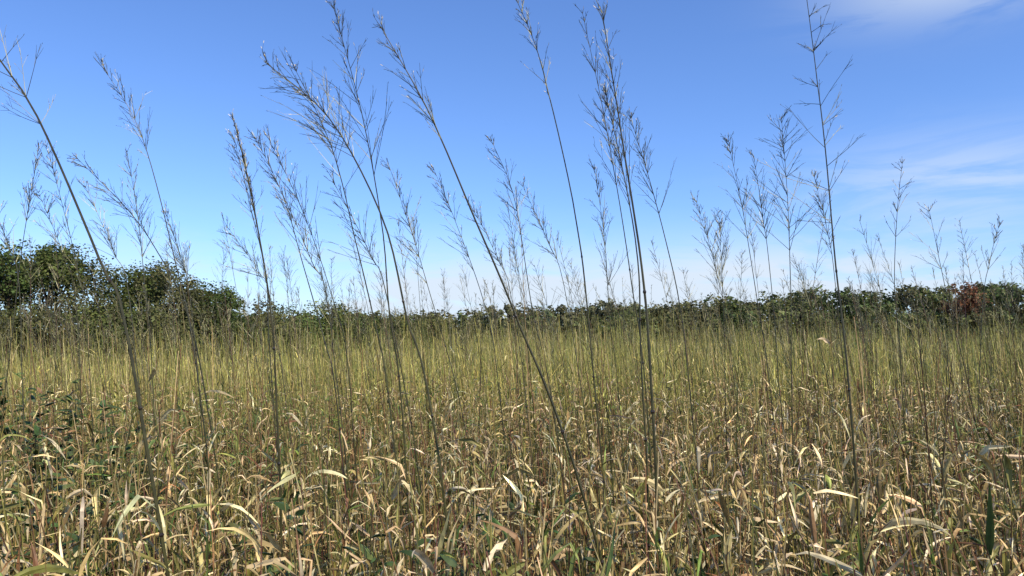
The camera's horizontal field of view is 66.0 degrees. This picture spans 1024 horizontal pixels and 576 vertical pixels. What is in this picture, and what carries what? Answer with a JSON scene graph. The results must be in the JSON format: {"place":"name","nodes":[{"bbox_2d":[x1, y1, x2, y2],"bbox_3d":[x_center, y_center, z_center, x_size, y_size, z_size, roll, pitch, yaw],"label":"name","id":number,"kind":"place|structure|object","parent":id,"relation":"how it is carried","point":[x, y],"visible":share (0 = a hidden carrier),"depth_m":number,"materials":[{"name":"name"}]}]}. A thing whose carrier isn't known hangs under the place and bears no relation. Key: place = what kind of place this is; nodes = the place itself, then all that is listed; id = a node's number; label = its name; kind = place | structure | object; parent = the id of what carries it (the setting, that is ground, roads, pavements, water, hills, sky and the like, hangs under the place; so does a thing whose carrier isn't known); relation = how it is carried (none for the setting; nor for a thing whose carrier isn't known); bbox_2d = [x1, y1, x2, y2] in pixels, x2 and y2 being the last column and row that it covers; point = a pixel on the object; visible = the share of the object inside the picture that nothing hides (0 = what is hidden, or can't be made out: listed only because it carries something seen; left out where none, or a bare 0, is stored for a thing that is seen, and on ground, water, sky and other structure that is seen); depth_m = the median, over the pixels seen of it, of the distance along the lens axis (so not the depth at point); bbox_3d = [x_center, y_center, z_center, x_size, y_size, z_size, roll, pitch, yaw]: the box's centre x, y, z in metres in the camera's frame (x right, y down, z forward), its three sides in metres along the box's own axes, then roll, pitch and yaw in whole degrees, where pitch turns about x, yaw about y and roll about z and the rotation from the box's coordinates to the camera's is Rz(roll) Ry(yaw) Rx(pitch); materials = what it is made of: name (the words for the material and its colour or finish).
{"place":"outdoors","nodes":[
{"label":"outdoors","id":0,"kind":"place"},
{"bbox_2d":[0,0,1023,339],"label":"sky","id":1,"kind":"structure","parent":0,"point":[936,87],"materials":[{"name":"blue"}]},
{"bbox_2d":[0,310,1023,575],"bbox_3d":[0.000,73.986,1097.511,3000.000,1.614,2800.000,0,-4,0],"label":"ground","id":2,"kind":"structure","parent":0,"point":[374,519],"depth_m":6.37,"materials":[{"name":"beige plant"}]},
{"bbox_2d":[0,139,43,472],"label":"tall grass stalk","id":3,"kind":"object","parent":2,"relation":"on","point":[30,196],"depth_m":3.60,"materials":[{"name":"brown plant"}]},
{"bbox_2d":[0,200,53,565],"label":"tall grass stalk","id":4,"kind":"object","parent":2,"relation":"on","point":[6,239],"depth_m":3.24,"materials":[{"name":"brown plant"}]},
{"bbox_2d":[0,473,95,575],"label":"leafy shrub","id":5,"kind":"object","parent":2,"relation":"on","point":[75,537],"visible":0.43,"depth_m":2.31,"materials":[{"name":"green plant"}]},
{"bbox_2d":[33,186,96,546],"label":"tall grass stalk","id":6,"kind":"object","parent":2,"relation":"on","point":[50,204],"depth_m":4.00,"materials":[{"name":"brown plant"}]},
{"bbox_2d":[36,138,104,569],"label":"tall grass stalk","id":7,"kind":"object","parent":2,"relation":"on","point":[89,425],"depth_m":3.65,"materials":[{"name":"plant"}]},
{"bbox_2d":[0,28,169,575],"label":"tall grass stalk","id":8,"kind":"object","parent":2,"relation":"on","point":[161,527],"depth_m":1.89,"materials":[{"name":"plant"}]},
{"bbox_2d":[0,372,199,575],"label":"leafy shrub","id":9,"kind":"object","parent":2,"relation":"on","point":[37,429],"visible":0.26,"depth_m":4.03,"materials":[{"name":"green plant"}]},
{"bbox_2d":[74,176,189,573],"bbox_3d":[-1.712,0.588,3.526,0.570,2.208,0.195,0,-4,0],"label":"tall grass stalk","id":10,"kind":"object","parent":2,"relation":"on","point":[108,238],"depth_m":3.54,"materials":[{"name":"plant"}]},
{"bbox_2d":[119,144,180,575],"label":"tall grass stalk","id":11,"kind":"object","parent":2,"relation":"on","point":[133,188],"depth_m":3.89,"materials":[{"name":"brown plant"}]},
{"bbox_2d":[67,151,243,575],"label":"tall grass stalk","id":12,"kind":"object","parent":2,"relation":"on","point":[106,187],"depth_m":3.09,"materials":[{"name":"brown plant"}]},
{"bbox_2d":[94,52,226,567],"bbox_3d":[-1.324,0.368,3.023,0.617,2.581,0.294,0,-4,0],"label":"tall grass stalk","id":13,"kind":"object","parent":2,"relation":"on","point":[144,144],"depth_m":3.04,"materials":[{"name":"brown plant"}]},
{"bbox_2d":[157,202,215,575],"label":"tall grass stalk","id":14,"kind":"object","parent":2,"relation":"on","point":[182,264],"depth_m":3.59,"materials":[{"name":"brown plant"}]},
{"bbox_2d":[0,238,465,371],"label":"tree line","id":15,"kind":"object","parent":2,"relation":"on","point":[155,288],"visible":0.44,"depth_m":49.28,"materials":[{"name":"green plant"}]},
{"bbox_2d":[225,128,301,572],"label":"tall grass stalk","id":16,"kind":"object","parent":2,"relation":"on","point":[246,186],"depth_m":3.48,"materials":[{"name":"brown plant"}]},
{"bbox_2d":[219,215,318,554],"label":"tall grass stalk","id":17,"kind":"object","parent":2,"relation":"on","point":[257,258],"depth_m":3.42,"materials":[{"name":"brown plant"}]},
{"bbox_2d":[228,108,319,575],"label":"tall grass stalk","id":18,"kind":"object","parent":2,"relation":"on","point":[250,187],"depth_m":2.15,"materials":[{"name":"brown plant"}]},
{"bbox_2d":[244,128,381,574],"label":"tall grass stalk","id":19,"kind":"object","parent":2,"relation":"on","point":[284,200],"depth_m":2.67,"materials":[{"name":"brown plant"}]},
{"bbox_2d":[264,174,365,572],"bbox_3d":[-0.734,0.597,3.019,0.484,2.124,0.198,-1,-4,14],"label":"tall grass stalk","id":20,"kind":"object","parent":2,"relation":"on","point":[304,257],"depth_m":3.04,"materials":[{"name":"plant"}]},
{"bbox_2d":[261,126,376,569],"bbox_3d":[-0.646,0.526,2.826,0.519,2.240,0.259,2,-4,-22],"label":"tall grass stalk","id":21,"kind":"object","parent":2,"relation":"on","point":[277,155],"depth_m":2.86,"materials":[{"name":"brown plant"}]},
{"bbox_2d":[285,48,407,575],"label":"tall grass stalk","id":22,"kind":"object","parent":2,"relation":"on","point":[401,540],"depth_m":2.55,"materials":[{"name":"brown plant"}]},
{"bbox_2d":[224,498,489,575],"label":"grass","id":23,"kind":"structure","parent":2,"relation":"on","point":[368,553],"depth_m":1.82,"materials":[{"name":"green plant"}]},
{"bbox_2d":[321,163,435,575],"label":"tall grass stalk","id":24,"kind":"object","parent":2,"relation":"on","point":[372,257],"depth_m":2.76,"materials":[{"name":"brown plant"}]},
{"bbox_2d":[312,0,445,575],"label":"tall grass stalk","id":25,"kind":"object","parent":2,"relation":"on","point":[370,157],"depth_m":2.36,"materials":[{"name":"brown plant"}]},
{"bbox_2d":[260,42,502,575],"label":"tall grass stalk","id":26,"kind":"object","parent":2,"relation":"on","point":[444,495],"depth_m":2.19,"materials":[{"name":"brown plant"}]},
{"bbox_2d":[111,298,755,347],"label":"distant tree line","id":27,"kind":"object","parent":2,"relation":"on","point":[602,313],"visible":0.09,"depth_m":145.56,"materials":[{"name":"green plant"}]},
{"bbox_2d":[380,157,518,575],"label":"tall grass stalk","id":28,"kind":"object","parent":2,"relation":"on","point":[409,225],"depth_m":3.01,"materials":[{"name":"plant"}]},
{"bbox_2d":[427,161,531,574],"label":"tall grass stalk","id":29,"kind":"object","parent":2,"relation":"on","point":[460,235],"depth_m":3.43,"materials":[{"name":"plant"}]},
{"bbox_2d":[372,14,605,572],"bbox_3d":[0.073,0.442,1.909,0.857,2.290,0.112,0,-4,3],"label":"tall grass stalk","id":30,"kind":"object","parent":2,"relation":"on","point":[546,388],"depth_m":1.94,"materials":[{"name":"brown plant"}]},
{"bbox_2d":[460,195,551,519],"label":"tall grass stalk","id":31,"kind":"object","parent":2,"relation":"on","point":[494,244],"depth_m":3.34,"materials":[{"name":"plant"}]},
{"bbox_2d":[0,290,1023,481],"bbox_3d":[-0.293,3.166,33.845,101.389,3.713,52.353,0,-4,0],"label":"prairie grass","id":32,"kind":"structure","parent":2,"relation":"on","point":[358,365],"depth_m":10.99,"materials":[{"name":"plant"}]},
{"bbox_2d":[0,197,1023,575],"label":"prairie grass seed heads","id":33,"kind":"object","parent":2,"relation":"on","point":[512,259],"visible":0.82,"depth_m":6.65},
{"bbox_2d":[36,335,1022,384],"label":"distant prairie grass","id":34,"kind":"structure","parent":2,"relation":"on","point":[677,351],"depth_m":36.97,"materials":[{"name":"green plant"}]},
{"bbox_2d":[485,135,593,562],"bbox_3d":[0.104,0.519,3.156,0.434,2.297,0.188,0,-4,0],"label":"tall grass stalk","id":35,"kind":"object","parent":2,"relation":"on","point":[516,209],"depth_m":3.18,"materials":[{"name":"brown plant"}]},
{"bbox_2d":[519,174,625,552],"bbox_3d":[0.275,0.580,3.596,0.508,2.234,0.202,1,-4,-9],"label":"tall grass stalk","id":36,"kind":"object","parent":2,"relation":"on","point":[541,228],"depth_m":3.63,"materials":[{"name":"brown plant"}]},
{"bbox_2d":[424,501,721,575],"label":"grass","id":37,"kind":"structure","parent":2,"relation":"on","point":[512,506],"depth_m":2.14,"materials":[{"name":"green plant"}]},
{"bbox_2d":[515,0,638,575],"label":"tall grass stalk","id":38,"kind":"object","parent":2,"relation":"on","point":[537,35],"depth_m":2.36,"materials":[{"name":"brown plant"}]},
{"bbox_2d":[584,159,651,573],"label":"tall grass stalk","id":39,"kind":"object","parent":2,"relation":"on","point":[600,188],"depth_m":3.59,"materials":[{"name":"plant"}]},
{"bbox_2d":[574,4,662,575],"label":"tall grass stalk","id":40,"kind":"object","parent":2,"relation":"on","point":[603,115],"depth_m":2.63,"materials":[{"name":"brown plant"}]},
{"bbox_2d":[600,79,675,573],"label":"tall grass stalk","id":41,"kind":"object","parent":2,"relation":"on","point":[620,159],"depth_m":2.20,"materials":[{"name":"brown plant"}]},
{"bbox_2d":[585,0,697,575],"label":"tall grass stalk","id":42,"kind":"object","parent":2,"relation":"on","point":[648,344],"depth_m":2.08,"materials":[{"name":"plant"}]},
{"bbox_2d":[624,108,722,572],"bbox_3d":[0.587,0.498,2.649,0.408,2.274,0.184,-2,-4,28],"label":"tall grass stalk","id":43,"kind":"object","parent":2,"relation":"on","point":[707,528],"depth_m":2.70,"materials":[{"name":"brown plant"}]},
{"bbox_2d":[705,208,734,557],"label":"tall grass stalk","id":44,"kind":"object","parent":2,"relation":"on","point":[725,242],"depth_m":4.19,"materials":[{"name":"brown plant"}]},
{"bbox_2d":[690,191,776,555],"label":"tall grass stalk","id":45,"kind":"object","parent":2,"relation":"on","point":[707,232],"depth_m":3.83,"materials":[{"name":"brown plant"}]},
{"bbox_2d":[713,131,792,569],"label":"tall grass stalk","id":46,"kind":"object","parent":2,"relation":"on","point":[779,462],"depth_m":3.09,"materials":[{"name":"plant"}]},
{"bbox_2d":[735,148,796,575],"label":"tall grass stalk","id":47,"kind":"object","parent":2,"relation":"on","point":[757,205],"depth_m":3.71,"materials":[{"name":"brown plant"}]},
{"bbox_2d":[739,106,841,575],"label":"tall grass stalk","id":48,"kind":"object","parent":2,"relation":"on","point":[788,228],"depth_m":2.88,"materials":[{"name":"brown plant"}]},
{"bbox_2d":[596,281,1023,345],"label":"tree line","id":49,"kind":"object","parent":2,"relation":"on","point":[764,308],"visible":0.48,"depth_m":106.94,"materials":[{"name":"green plant"}]},
{"bbox_2d":[772,2,886,574],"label":"tall grass stalk","id":50,"kind":"object","parent":2,"relation":"on","point":[849,393],"depth_m":2.13,"materials":[{"name":"brown plant"}]},
{"bbox_2d":[809,169,868,564],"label":"tall grass stalk","id":51,"kind":"object","parent":2,"relation":"on","point":[822,205],"depth_m":3.58,"materials":[{"name":"brown plant"}]},
{"bbox_2d":[884,159,922,554],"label":"tall grass stalk","id":52,"kind":"object","parent":2,"relation":"on","point":[897,209],"depth_m":3.59,"materials":[{"name":"brown plant"}]},
{"bbox_2d":[909,199,1010,575],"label":"tall grass stalk","id":53,"kind":"object","parent":2,"relation":"on","point":[937,246],"depth_m":4.24,"materials":[{"name":"brown plant"}]},
{"bbox_2d":[935,281,992,343],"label":"red autumn tree","id":54,"kind":"object","parent":2,"relation":"on","point":[967,308],"visible":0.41,"depth_m":99.51,"materials":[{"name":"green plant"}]},
{"bbox_2d":[966,216,1004,569],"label":"tall grass stalk","id":55,"kind":"object","parent":2,"relation":"on","point":[1000,223],"depth_m":4.21,"materials":[{"name":"brown plant"}]}
]}

